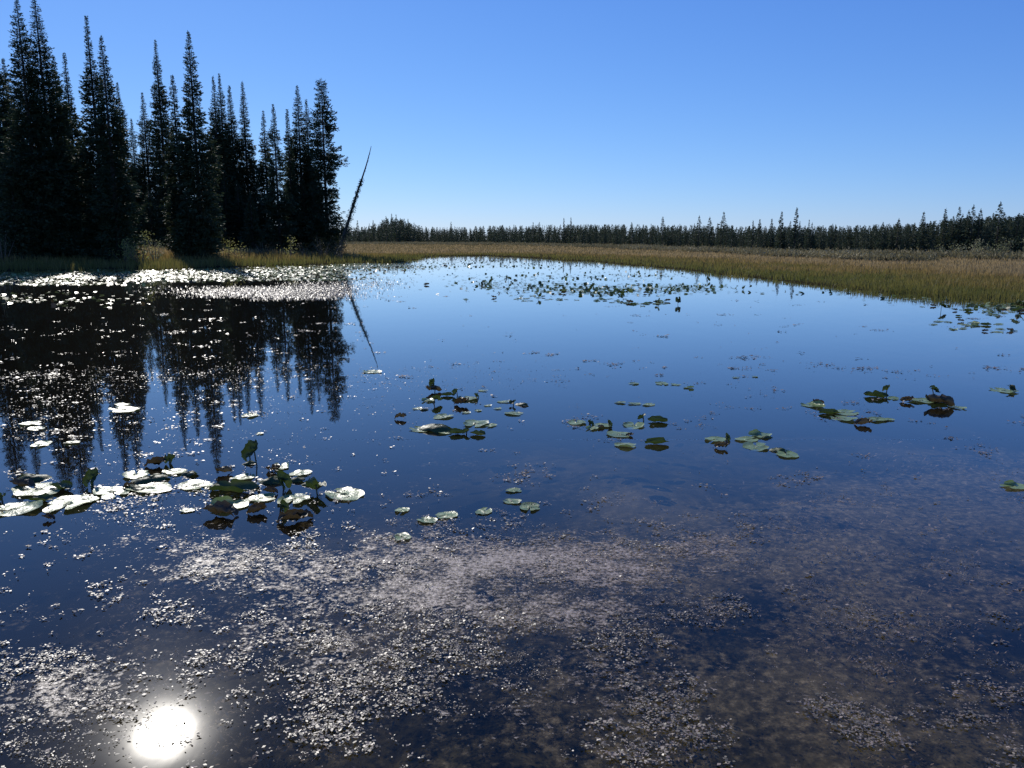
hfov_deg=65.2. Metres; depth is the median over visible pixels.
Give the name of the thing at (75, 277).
bankside lily pads
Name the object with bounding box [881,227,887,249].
conifer tree
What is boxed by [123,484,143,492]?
humped lily leaf
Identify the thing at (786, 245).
conifer tree
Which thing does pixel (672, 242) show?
conifer tree
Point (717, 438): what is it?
lily pad
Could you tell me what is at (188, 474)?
humped lily leaf
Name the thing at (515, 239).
conifer tree
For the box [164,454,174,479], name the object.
standing lily leaf
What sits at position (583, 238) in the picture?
conifer tree
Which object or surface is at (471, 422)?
lily pad
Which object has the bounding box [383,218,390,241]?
conifer tree
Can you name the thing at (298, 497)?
lily pad
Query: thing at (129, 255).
willow shrub
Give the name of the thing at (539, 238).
conifer tree
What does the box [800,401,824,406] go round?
lily pad
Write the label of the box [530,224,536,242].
conifer tree
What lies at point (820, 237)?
conifer tree
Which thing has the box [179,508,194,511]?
lily pad
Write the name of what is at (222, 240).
spruce tree
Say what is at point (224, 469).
withered lily leaf
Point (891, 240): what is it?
conifer tree
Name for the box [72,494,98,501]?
lily pad
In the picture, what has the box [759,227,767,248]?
conifer tree
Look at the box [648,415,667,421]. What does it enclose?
folded lily leaf
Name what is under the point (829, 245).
conifer tree
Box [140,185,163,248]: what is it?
spruce tree
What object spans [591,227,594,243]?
conifer tree
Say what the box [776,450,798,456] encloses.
lily pad
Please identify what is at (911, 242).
conifer tree
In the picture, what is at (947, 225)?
conifer tree
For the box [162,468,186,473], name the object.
lily pad
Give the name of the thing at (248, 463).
humped lily leaf
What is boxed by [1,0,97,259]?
spruce tree
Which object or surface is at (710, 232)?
conifer tree
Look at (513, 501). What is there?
lily pad
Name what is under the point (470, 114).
sky
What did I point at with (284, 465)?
lily pad
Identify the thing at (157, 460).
withered lily leaf
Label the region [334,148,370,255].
leaning dead tree
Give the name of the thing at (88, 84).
spruce tree
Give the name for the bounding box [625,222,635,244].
conifer tree
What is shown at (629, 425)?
lily pad
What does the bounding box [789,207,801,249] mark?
conifer tree
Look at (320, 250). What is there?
dark shrub
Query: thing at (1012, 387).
standing lily leaf
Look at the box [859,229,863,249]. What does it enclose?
conifer tree
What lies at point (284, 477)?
standing lily leaf
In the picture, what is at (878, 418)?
lily pad
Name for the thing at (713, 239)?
conifer tree
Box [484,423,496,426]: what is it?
lily pad
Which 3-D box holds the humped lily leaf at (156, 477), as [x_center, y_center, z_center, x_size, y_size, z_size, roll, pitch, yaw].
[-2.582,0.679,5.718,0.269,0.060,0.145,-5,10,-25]
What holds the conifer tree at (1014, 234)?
on the ground at (544, 436)
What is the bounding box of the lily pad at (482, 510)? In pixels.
[475,507,491,513]
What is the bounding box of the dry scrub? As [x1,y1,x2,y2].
[345,240,1023,261]
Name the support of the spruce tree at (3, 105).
on the ground at (544, 436)
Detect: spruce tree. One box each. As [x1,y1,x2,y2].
[0,0,88,259]
[0,68,17,187]
[0,107,12,230]
[0,150,41,259]
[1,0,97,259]
[1,59,14,134]
[49,56,83,194]
[56,52,86,193]
[72,16,140,257]
[85,35,151,261]
[115,82,148,239]
[128,119,146,189]
[129,92,163,244]
[131,201,143,246]
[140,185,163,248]
[146,40,173,249]
[159,74,203,255]
[163,181,173,251]
[167,190,206,258]
[169,30,228,258]
[205,195,231,250]
[206,75,237,226]
[209,73,251,249]
[217,174,239,249]
[227,85,257,235]
[228,180,250,249]
[234,81,261,230]
[237,192,267,250]
[253,111,280,248]
[259,104,300,250]
[279,85,321,234]
[281,109,306,251]
[295,79,352,251]
[299,99,314,201]
[303,204,335,253]
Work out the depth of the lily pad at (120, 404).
8.35 m
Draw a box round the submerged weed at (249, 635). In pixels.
[65,431,1023,767]
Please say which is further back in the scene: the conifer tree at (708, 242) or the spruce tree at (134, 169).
the conifer tree at (708, 242)
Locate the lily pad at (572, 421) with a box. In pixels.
[568,419,585,424]
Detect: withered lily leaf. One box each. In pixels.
[10,478,35,486]
[42,513,54,519]
[122,481,134,487]
[144,456,166,466]
[202,500,238,516]
[215,466,232,471]
[246,500,266,513]
[263,486,277,492]
[266,464,279,469]
[276,509,307,522]
[296,509,312,517]
[394,413,405,418]
[426,385,441,390]
[454,397,468,403]
[714,441,728,446]
[854,417,872,424]
[900,396,913,401]
[925,394,954,406]
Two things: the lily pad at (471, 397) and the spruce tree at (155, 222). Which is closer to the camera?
the lily pad at (471, 397)
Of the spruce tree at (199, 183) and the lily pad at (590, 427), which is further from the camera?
the spruce tree at (199, 183)
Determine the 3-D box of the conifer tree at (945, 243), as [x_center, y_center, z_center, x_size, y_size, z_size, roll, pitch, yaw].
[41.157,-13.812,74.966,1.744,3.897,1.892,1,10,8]
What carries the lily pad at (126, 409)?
on the water
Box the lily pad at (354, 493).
[325,487,364,499]
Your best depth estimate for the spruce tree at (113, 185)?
53.02 m
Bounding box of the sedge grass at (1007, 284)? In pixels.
[0,242,1023,307]
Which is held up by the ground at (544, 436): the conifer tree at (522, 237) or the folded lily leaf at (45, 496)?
the conifer tree at (522, 237)
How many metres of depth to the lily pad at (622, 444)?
6.72 m
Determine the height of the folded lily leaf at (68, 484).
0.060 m
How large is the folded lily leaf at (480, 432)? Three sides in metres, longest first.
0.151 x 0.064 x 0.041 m
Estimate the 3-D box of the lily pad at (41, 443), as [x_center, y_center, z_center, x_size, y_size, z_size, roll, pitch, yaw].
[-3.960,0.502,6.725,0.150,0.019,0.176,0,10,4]
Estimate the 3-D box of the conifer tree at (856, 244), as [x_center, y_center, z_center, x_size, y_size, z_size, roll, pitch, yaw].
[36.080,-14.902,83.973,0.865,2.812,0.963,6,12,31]
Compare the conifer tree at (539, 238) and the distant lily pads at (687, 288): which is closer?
the distant lily pads at (687, 288)
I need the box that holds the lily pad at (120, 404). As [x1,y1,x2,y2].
[115,403,128,405]
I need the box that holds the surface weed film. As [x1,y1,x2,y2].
[0,498,960,737]
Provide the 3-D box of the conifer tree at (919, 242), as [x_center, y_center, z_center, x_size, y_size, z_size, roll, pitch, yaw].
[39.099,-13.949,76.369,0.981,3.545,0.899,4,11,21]
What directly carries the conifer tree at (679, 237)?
on the ground at (544, 436)
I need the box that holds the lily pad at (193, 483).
[178,479,212,489]
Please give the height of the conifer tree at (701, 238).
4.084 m
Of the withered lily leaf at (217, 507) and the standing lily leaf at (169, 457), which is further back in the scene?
the standing lily leaf at (169, 457)
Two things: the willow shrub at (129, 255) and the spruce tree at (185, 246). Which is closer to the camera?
the willow shrub at (129, 255)
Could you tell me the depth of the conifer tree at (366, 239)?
316.09 m
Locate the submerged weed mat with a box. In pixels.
[170,450,1023,767]
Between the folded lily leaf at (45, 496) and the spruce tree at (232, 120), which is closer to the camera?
the folded lily leaf at (45, 496)
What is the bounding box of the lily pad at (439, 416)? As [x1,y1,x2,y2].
[433,413,452,418]
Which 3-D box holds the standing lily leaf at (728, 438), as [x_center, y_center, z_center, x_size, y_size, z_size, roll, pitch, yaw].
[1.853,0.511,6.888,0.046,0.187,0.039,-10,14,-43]
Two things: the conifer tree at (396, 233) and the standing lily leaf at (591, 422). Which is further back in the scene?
the conifer tree at (396, 233)
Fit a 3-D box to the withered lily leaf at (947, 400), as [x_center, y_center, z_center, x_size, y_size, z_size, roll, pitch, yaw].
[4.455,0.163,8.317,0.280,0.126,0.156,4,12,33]
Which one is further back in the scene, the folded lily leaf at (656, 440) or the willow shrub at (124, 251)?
the willow shrub at (124, 251)
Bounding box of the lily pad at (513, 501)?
[503,498,520,503]
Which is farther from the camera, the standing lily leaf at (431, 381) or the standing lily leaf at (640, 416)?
the standing lily leaf at (431, 381)
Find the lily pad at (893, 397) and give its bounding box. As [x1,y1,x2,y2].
[887,396,898,399]
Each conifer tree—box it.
[354,220,360,240]
[362,227,367,241]
[367,224,372,241]
[372,222,375,241]
[380,220,385,241]
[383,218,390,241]
[389,214,393,241]
[391,217,400,241]
[397,220,402,240]
[400,219,407,241]
[405,227,411,241]
[412,224,416,241]
[448,222,454,241]
[463,229,468,242]
[495,232,501,242]
[501,225,506,242]
[510,227,516,242]
[518,228,523,241]
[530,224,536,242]
[536,222,543,243]
[544,226,548,242]
[560,218,566,242]
[562,228,567,242]
[568,218,573,243]
[577,225,582,243]
[580,226,586,243]
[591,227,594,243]
[599,225,608,244]
[608,228,611,243]
[612,225,618,245]
[621,228,625,243]
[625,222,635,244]
[633,228,637,243]
[648,225,653,245]
[655,217,667,245]
[669,227,673,245]
[669,227,675,245]
[675,229,678,246]
[677,225,681,245]
[683,232,690,245]
[691,223,696,246]
[692,215,703,246]
[699,226,705,246]
[703,218,713,244]
[706,227,710,246]
[711,226,714,246]
[712,213,729,245]
[714,224,718,247]
[716,226,723,247]
[722,224,728,247]
[725,226,736,247]
[725,228,736,246]
[736,234,744,248]
[744,228,750,246]
[748,221,755,247]
[752,224,761,247]
[756,219,762,246]
[757,232,762,249]
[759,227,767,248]
[766,219,774,248]
[775,212,784,248]
[777,226,790,248]
[786,221,793,247]
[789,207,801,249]
[795,222,801,248]
[798,230,804,250]
[803,221,811,250]
[807,223,815,251]
[818,227,821,249]
[819,231,825,250]
[827,225,832,250]
[832,226,836,249]
[833,227,842,250]
[841,226,853,249]
[852,233,858,250]
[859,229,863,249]
[862,231,869,249]
[873,230,880,248]
[874,222,888,250]
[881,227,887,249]
[888,229,894,250]
[889,219,905,250]
[892,221,899,249]
[897,227,908,250]
[906,225,911,245]
[907,229,914,250]
[910,213,931,252]
[916,219,926,250]
[929,227,935,251]
[933,224,937,250]
[935,209,948,246]
[935,217,947,251]
[937,220,945,251]
[942,216,958,251]
[944,220,955,250]
[947,207,962,251]
[950,219,964,251]
[958,209,970,248]
[960,205,981,251]
[967,210,985,251]
[968,220,979,248]
[977,215,983,244]
[980,225,989,251]
[984,202,1010,251]
[984,213,996,252]
[994,212,1009,245]
[1004,222,1010,242]
[1007,213,1022,251]
[1007,218,1020,251]
[1013,214,1023,252]
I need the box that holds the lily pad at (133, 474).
[122,470,148,478]
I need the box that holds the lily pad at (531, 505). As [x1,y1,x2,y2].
[520,502,539,509]
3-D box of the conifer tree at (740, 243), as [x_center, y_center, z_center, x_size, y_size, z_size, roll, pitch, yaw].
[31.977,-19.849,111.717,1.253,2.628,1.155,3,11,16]
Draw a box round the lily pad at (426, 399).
[422,398,433,401]
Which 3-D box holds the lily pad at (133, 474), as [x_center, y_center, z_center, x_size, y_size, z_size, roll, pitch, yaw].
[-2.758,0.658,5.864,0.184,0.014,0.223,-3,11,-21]
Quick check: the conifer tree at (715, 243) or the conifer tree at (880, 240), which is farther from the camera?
the conifer tree at (715, 243)
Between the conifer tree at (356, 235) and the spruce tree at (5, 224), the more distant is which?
the conifer tree at (356, 235)
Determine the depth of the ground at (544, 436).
5.63 m
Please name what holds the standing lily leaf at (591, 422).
on the water
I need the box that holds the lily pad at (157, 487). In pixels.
[126,482,171,492]
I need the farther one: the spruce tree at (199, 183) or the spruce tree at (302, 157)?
the spruce tree at (302, 157)
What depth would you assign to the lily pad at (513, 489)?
5.50 m
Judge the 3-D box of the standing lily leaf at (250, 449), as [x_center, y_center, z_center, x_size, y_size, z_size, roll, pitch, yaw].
[-1.967,0.584,6.039,0.120,0.344,0.101,7,13,36]
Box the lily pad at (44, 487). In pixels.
[11,482,65,495]
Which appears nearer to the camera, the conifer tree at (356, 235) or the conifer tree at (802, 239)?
the conifer tree at (802, 239)
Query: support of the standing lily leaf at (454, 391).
on the water
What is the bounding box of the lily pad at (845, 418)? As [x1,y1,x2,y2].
[830,415,856,420]
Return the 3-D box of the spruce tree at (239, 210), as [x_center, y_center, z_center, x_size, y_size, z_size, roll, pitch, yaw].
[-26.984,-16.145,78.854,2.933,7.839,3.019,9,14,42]
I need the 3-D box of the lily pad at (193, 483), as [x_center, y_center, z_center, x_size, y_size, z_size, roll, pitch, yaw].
[-2.217,0.705,5.602,0.255,0.016,0.215,5,11,24]
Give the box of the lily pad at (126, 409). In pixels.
[108,406,139,411]
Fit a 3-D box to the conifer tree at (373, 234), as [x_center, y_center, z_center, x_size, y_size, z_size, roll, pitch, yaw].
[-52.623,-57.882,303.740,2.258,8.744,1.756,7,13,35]
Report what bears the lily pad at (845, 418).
on the water
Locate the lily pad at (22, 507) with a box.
[0,500,42,515]
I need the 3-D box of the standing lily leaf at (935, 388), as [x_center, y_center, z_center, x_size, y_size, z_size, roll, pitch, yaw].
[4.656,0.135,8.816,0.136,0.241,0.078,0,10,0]
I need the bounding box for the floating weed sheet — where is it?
[148,257,537,299]
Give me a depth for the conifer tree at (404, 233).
296.92 m
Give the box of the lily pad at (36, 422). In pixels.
[20,420,40,424]
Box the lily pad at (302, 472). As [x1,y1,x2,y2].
[289,469,311,475]
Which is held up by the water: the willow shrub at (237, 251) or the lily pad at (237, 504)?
the lily pad at (237, 504)
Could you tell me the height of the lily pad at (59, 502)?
0.027 m
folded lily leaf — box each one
[28,493,53,500]
[49,480,72,488]
[209,478,257,492]
[441,392,451,395]
[448,428,463,433]
[470,430,484,434]
[645,437,668,443]
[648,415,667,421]
[819,408,840,413]
[863,390,888,397]
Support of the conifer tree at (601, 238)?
on the ground at (544, 436)
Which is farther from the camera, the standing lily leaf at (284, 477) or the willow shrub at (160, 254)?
the willow shrub at (160, 254)
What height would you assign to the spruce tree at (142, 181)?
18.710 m
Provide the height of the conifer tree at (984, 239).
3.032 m
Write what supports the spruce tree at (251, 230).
on the ground at (544, 436)
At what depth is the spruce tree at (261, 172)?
79.25 m
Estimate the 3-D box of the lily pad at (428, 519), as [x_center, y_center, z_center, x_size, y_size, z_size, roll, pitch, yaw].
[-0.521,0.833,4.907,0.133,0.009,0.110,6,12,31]
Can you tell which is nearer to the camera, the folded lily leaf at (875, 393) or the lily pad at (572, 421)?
the lily pad at (572, 421)
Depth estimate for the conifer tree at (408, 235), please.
297.19 m
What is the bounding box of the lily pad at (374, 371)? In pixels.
[363,370,381,372]
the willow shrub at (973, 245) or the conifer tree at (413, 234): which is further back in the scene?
the conifer tree at (413, 234)
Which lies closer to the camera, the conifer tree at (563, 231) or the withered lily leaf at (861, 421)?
the withered lily leaf at (861, 421)
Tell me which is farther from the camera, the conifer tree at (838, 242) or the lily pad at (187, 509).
the conifer tree at (838, 242)
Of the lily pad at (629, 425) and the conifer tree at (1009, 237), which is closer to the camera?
the lily pad at (629, 425)
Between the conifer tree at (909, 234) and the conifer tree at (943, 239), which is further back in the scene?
the conifer tree at (909, 234)
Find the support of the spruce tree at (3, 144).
on the ground at (544, 436)
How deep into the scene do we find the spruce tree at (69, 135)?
60.31 m
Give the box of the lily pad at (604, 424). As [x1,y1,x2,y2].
[595,423,610,426]
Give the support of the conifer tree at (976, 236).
on the ground at (544, 436)
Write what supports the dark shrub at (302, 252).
on the ground at (544, 436)
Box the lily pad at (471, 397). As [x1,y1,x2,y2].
[456,396,475,399]
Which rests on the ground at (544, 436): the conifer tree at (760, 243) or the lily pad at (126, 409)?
the conifer tree at (760, 243)
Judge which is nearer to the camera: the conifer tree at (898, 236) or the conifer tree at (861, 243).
the conifer tree at (898, 236)
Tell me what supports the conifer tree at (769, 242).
on the ground at (544, 436)
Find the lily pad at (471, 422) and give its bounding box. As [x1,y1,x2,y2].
[463,419,488,426]
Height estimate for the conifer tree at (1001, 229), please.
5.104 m
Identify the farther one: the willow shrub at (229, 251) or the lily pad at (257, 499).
the willow shrub at (229, 251)
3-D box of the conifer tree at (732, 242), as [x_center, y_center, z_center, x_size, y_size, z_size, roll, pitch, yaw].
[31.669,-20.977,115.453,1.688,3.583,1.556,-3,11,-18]
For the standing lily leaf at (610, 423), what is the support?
on the water
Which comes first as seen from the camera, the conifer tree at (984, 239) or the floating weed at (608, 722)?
the floating weed at (608, 722)
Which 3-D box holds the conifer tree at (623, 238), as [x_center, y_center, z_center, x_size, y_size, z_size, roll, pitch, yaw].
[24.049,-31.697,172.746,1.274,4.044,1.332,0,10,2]
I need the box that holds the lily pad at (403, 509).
[395,507,409,511]
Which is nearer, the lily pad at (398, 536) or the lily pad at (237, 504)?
the lily pad at (398, 536)
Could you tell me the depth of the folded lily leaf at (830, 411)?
7.90 m
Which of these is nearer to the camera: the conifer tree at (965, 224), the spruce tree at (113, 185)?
the spruce tree at (113, 185)
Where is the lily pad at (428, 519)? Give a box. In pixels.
[417,516,437,522]
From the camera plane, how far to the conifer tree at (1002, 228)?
74.67 m
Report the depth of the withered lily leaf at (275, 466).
5.96 m
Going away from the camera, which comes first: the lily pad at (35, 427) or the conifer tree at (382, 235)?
the lily pad at (35, 427)
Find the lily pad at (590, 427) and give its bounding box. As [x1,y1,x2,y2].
[586,425,597,429]
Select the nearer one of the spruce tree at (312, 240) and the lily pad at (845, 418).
the lily pad at (845, 418)
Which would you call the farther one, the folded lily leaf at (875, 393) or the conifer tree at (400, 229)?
the conifer tree at (400, 229)
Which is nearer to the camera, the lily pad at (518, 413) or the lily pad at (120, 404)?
the lily pad at (518, 413)
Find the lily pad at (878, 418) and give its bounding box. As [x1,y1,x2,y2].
[867,417,886,420]
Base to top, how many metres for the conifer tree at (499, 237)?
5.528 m
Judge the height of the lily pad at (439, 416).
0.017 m
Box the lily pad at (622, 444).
[614,442,634,446]
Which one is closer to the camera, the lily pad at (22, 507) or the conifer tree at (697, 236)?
the lily pad at (22, 507)
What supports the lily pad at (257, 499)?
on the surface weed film
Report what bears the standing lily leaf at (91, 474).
on the water
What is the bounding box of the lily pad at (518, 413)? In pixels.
[504,411,522,414]
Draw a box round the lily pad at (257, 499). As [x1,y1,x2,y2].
[247,493,275,501]
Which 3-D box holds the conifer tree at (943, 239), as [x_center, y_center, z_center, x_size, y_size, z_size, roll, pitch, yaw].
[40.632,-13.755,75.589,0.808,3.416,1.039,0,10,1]
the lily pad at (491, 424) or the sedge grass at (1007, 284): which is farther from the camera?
the sedge grass at (1007, 284)
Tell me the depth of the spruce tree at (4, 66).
62.63 m
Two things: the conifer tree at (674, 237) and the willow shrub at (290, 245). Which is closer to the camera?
the willow shrub at (290, 245)
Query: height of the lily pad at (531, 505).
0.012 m
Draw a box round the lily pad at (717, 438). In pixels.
[705,436,725,441]
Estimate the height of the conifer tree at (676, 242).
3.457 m
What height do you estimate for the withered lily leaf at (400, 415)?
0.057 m
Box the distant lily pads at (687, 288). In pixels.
[384,258,1023,310]
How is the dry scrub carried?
on the ground at (544, 436)
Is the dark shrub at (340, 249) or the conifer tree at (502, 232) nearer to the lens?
the dark shrub at (340, 249)
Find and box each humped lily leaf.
[17,474,52,482]
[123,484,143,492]
[131,473,169,484]
[181,471,197,476]
[241,460,255,466]
[256,476,279,486]
[292,477,304,483]
[418,424,453,435]
[515,403,527,405]
[769,447,785,451]
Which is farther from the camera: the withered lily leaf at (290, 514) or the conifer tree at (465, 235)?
the conifer tree at (465, 235)
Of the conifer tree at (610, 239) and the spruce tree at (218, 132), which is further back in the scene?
the conifer tree at (610, 239)
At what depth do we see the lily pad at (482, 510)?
5.07 m
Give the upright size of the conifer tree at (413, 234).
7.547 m
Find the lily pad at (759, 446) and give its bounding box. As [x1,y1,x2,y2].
[743,441,768,450]
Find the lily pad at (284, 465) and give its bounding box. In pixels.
[274,462,288,468]
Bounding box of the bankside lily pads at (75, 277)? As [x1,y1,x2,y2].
[0,262,455,307]
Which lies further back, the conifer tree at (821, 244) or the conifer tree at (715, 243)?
the conifer tree at (715, 243)
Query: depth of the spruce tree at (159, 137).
90.04 m
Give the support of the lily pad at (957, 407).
on the water
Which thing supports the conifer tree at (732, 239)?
on the ground at (544, 436)
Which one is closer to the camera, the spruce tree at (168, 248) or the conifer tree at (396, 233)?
the spruce tree at (168, 248)
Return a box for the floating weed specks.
[0,323,1023,766]
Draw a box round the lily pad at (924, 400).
[912,398,931,402]
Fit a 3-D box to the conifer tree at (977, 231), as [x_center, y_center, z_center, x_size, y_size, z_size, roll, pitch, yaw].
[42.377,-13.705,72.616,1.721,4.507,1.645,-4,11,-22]
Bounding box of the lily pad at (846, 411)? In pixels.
[838,409,858,414]
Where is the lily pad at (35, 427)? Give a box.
[28,426,44,429]
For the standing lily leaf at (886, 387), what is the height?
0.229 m
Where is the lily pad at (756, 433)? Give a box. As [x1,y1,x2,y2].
[748,429,771,437]
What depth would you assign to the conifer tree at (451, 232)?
292.51 m
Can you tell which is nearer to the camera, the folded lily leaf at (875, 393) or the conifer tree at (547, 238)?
the folded lily leaf at (875, 393)
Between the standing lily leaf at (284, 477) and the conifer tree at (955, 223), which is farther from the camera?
the conifer tree at (955, 223)
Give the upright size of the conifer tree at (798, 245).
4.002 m
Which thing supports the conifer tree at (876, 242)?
on the ground at (544, 436)
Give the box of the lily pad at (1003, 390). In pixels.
[990,387,1017,392]
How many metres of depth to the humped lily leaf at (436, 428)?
7.19 m
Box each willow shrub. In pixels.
[0,224,16,258]
[109,236,142,262]
[116,230,156,263]
[140,234,164,260]
[221,233,235,257]
[227,241,253,258]
[278,235,296,259]
[942,242,964,252]
[950,235,987,252]
[991,243,1004,252]
[996,236,1015,253]
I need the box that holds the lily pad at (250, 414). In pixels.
[241,413,258,416]
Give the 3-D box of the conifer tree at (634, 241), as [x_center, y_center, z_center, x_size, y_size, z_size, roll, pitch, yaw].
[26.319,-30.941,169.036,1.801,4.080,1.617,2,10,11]
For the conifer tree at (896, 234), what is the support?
on the ground at (544, 436)
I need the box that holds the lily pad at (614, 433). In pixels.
[606,431,629,436]
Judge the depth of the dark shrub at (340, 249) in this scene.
65.00 m
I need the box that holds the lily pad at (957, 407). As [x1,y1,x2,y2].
[947,405,966,408]
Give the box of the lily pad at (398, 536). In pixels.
[394,532,410,539]
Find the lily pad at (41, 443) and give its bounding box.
[30,440,51,446]
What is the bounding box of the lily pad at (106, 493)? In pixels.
[93,486,130,498]
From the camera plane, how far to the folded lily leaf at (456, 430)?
7.08 m
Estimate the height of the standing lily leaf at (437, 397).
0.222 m
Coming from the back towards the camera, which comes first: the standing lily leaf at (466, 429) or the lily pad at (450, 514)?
the standing lily leaf at (466, 429)
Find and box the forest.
[334,215,1023,250]
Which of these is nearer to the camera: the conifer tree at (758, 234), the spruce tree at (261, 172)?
the spruce tree at (261, 172)
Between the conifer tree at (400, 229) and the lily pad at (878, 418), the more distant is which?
the conifer tree at (400, 229)
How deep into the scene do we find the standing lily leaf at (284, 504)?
5.07 m
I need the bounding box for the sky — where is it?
[0,0,1023,239]
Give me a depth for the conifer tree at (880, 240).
79.90 m
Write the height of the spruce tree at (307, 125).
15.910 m
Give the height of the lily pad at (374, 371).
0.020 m
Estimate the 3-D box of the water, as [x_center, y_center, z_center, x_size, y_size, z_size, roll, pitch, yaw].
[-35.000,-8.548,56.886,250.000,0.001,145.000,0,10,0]
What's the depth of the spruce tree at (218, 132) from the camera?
79.53 m
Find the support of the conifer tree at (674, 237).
on the ground at (544, 436)
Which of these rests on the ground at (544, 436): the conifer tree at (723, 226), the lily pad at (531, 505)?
the conifer tree at (723, 226)
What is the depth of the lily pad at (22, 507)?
5.13 m
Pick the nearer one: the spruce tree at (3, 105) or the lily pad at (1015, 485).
the lily pad at (1015, 485)
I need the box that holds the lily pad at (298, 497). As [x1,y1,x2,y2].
[277,493,309,503]
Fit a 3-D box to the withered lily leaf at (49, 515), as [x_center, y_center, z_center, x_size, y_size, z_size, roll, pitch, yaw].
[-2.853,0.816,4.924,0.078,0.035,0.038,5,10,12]
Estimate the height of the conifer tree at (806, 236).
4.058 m
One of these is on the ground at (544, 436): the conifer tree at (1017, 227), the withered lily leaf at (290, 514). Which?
the conifer tree at (1017, 227)
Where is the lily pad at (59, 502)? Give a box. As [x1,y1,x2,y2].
[42,495,92,512]
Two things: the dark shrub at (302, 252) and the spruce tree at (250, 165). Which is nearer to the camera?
the dark shrub at (302, 252)
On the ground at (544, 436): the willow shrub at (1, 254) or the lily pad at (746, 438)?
the willow shrub at (1, 254)
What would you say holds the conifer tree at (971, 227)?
on the ground at (544, 436)
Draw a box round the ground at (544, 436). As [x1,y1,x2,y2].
[0,240,1023,767]
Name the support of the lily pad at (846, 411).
on the water
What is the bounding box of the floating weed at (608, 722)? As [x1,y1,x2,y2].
[0,270,1023,767]
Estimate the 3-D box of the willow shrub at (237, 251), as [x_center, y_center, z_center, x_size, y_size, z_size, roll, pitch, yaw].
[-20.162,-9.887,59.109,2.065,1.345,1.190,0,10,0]
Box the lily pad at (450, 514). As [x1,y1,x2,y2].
[436,511,457,517]
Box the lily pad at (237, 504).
[211,496,248,508]
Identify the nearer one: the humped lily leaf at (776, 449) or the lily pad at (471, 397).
the humped lily leaf at (776, 449)
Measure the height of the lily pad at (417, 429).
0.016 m
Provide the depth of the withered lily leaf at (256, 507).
5.03 m
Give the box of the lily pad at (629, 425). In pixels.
[623,422,643,428]
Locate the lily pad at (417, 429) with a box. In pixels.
[409,426,427,431]
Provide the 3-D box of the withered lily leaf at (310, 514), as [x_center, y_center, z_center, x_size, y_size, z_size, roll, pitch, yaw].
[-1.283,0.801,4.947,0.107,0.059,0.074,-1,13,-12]
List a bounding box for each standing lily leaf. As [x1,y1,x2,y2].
[0,492,6,520]
[82,467,97,502]
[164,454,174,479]
[241,439,258,480]
[276,470,291,494]
[278,499,288,529]
[305,476,326,512]
[428,378,436,400]
[431,395,441,414]
[452,388,458,406]
[463,427,469,446]
[587,419,593,437]
[608,420,612,439]
[637,413,645,432]
[726,433,730,453]
[882,385,889,404]
[929,385,939,406]
[1008,384,1015,400]
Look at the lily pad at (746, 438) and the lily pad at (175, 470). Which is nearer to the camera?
the lily pad at (175, 470)
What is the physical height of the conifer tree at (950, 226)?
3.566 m
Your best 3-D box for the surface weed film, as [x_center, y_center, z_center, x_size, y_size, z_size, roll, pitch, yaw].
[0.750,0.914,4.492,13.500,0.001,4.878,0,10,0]
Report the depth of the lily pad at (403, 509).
5.10 m
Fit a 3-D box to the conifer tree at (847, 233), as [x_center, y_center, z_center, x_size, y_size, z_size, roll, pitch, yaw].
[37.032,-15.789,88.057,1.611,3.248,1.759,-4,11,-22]
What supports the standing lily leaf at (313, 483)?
on the water
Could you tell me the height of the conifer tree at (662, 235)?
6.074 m
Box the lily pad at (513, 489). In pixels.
[506,487,521,491]
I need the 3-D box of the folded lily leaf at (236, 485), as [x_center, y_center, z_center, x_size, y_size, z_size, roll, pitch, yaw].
[-1.925,0.700,5.485,0.347,0.072,0.146,0,10,14]
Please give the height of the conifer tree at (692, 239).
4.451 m
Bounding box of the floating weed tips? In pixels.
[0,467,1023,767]
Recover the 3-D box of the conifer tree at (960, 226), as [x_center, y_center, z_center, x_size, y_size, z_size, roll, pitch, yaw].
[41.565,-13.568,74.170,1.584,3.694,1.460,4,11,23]
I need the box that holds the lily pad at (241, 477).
[230,473,254,479]
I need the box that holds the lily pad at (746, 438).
[734,436,757,441]
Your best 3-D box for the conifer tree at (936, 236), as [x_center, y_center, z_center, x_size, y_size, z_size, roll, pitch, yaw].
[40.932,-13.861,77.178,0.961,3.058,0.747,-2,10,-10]
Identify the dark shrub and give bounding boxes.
[250,239,276,254]
[293,242,317,257]
[309,233,335,257]
[322,234,347,257]
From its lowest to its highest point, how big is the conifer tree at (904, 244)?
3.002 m
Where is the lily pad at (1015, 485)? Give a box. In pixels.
[1000,480,1023,488]
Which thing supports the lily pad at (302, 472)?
on the water
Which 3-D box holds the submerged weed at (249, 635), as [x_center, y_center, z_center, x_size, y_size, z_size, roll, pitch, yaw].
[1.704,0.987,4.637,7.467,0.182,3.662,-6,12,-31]
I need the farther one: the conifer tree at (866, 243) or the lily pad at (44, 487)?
the conifer tree at (866, 243)

